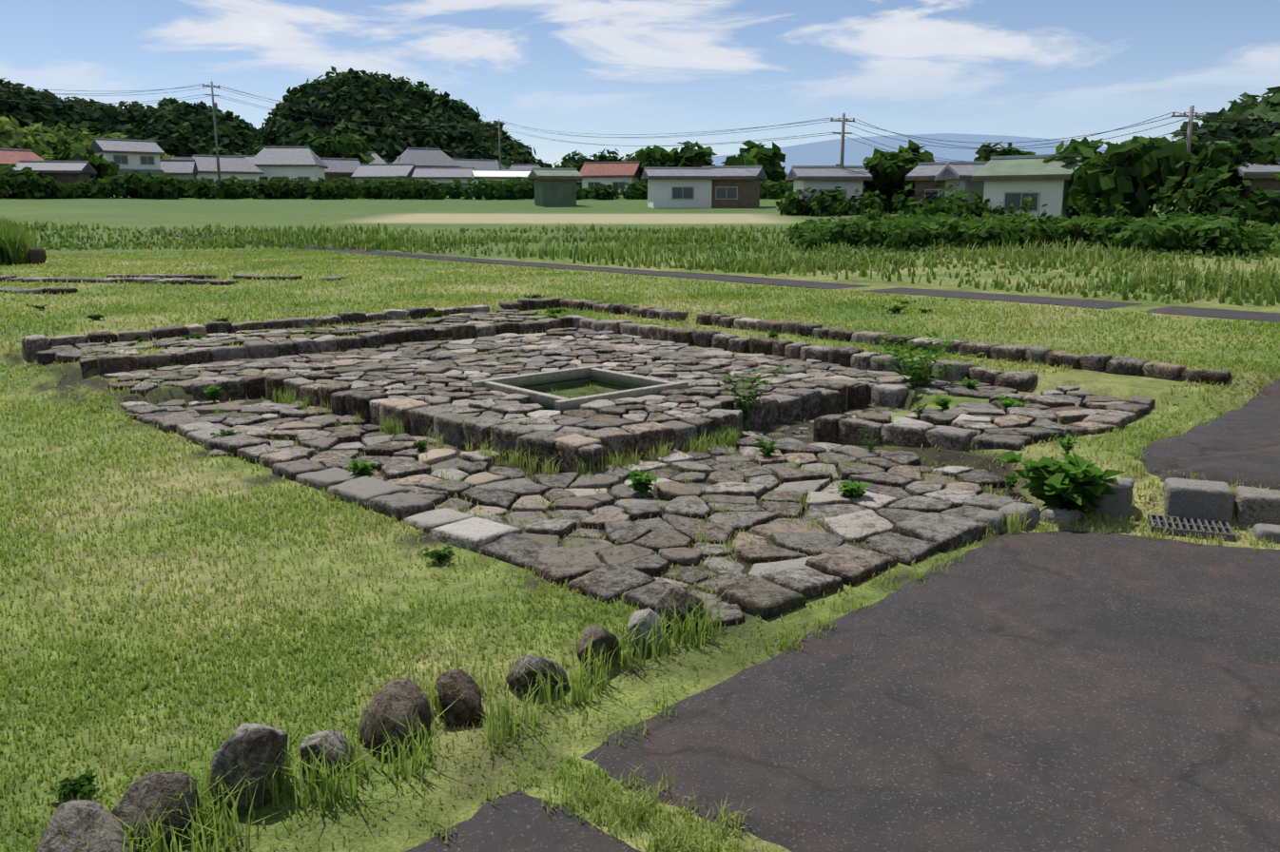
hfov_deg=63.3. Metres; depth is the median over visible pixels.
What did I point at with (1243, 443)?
asphalt
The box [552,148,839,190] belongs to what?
forest tree
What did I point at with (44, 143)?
trees
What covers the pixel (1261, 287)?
tall grass
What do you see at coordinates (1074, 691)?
asphalt
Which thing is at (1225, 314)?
path
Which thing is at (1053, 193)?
village wall
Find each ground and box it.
[0,194,1279,851]
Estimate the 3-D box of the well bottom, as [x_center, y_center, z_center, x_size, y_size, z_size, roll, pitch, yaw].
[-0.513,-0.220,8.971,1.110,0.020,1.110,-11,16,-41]
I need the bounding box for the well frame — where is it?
[471,365,688,414]
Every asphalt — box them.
[404,789,642,851]
[581,530,1279,851]
[1135,378,1279,490]
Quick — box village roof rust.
[0,149,640,176]
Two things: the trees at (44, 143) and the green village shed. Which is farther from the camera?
the trees at (44, 143)
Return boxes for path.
[141,231,870,289]
[861,287,1143,310]
[1140,306,1279,322]
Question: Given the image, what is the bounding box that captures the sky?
[0,0,1279,167]
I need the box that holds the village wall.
[0,137,1279,224]
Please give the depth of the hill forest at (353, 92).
441.40 m
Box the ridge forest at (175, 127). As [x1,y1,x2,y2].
[0,77,258,156]
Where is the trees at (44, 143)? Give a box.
[0,115,174,159]
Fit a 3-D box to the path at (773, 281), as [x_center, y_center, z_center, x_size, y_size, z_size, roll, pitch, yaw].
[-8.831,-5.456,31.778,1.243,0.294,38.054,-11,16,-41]
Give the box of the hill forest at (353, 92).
[246,65,552,169]
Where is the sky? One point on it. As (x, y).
(1058, 69)
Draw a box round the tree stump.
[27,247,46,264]
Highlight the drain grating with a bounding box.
[1147,513,1235,540]
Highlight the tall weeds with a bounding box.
[0,213,43,265]
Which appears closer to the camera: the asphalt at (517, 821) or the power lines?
the asphalt at (517, 821)
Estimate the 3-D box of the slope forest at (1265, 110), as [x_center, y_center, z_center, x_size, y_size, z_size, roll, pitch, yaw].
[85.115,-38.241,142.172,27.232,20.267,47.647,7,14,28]
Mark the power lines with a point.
(460, 124)
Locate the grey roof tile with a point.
(306, 156)
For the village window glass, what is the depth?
84.93 m
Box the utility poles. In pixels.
[202,81,1208,202]
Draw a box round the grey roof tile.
[12,138,1279,180]
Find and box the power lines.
[0,83,1279,161]
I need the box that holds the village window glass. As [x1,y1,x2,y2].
[113,155,1279,211]
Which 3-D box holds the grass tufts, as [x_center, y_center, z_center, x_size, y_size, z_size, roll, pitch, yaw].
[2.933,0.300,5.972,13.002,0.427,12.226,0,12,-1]
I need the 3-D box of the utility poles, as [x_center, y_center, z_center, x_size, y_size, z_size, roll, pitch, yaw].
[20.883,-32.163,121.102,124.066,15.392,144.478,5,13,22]
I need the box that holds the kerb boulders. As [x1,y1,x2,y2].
[35,586,704,851]
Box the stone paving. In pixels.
[0,273,1231,628]
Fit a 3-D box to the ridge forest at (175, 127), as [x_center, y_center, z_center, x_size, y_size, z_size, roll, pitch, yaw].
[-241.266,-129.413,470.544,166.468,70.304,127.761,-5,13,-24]
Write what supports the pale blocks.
on the ground at (416, 214)
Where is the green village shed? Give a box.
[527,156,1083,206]
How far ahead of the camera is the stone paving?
7.67 m
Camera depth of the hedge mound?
32.23 m
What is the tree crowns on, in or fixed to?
on the ground at (416, 214)
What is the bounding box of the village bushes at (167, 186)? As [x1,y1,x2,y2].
[0,160,1279,227]
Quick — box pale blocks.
[972,476,1279,543]
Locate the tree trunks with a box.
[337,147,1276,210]
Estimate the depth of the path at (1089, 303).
15.84 m
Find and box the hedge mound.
[788,190,1279,255]
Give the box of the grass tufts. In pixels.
[0,375,1279,851]
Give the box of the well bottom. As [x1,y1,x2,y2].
[541,384,620,398]
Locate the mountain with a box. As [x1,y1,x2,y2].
[711,133,1106,174]
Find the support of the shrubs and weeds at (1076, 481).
on the ground at (416, 214)
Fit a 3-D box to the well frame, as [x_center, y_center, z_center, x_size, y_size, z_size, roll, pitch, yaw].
[-0.515,-0.012,9.012,1.410,0.767,1.245,-10,16,-40]
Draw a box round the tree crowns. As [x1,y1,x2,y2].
[38,133,1279,221]
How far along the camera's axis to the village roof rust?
143.08 m
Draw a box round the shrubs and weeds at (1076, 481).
[25,294,1124,799]
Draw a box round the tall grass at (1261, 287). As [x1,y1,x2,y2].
[1,218,1279,307]
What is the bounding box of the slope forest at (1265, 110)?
[1170,86,1279,150]

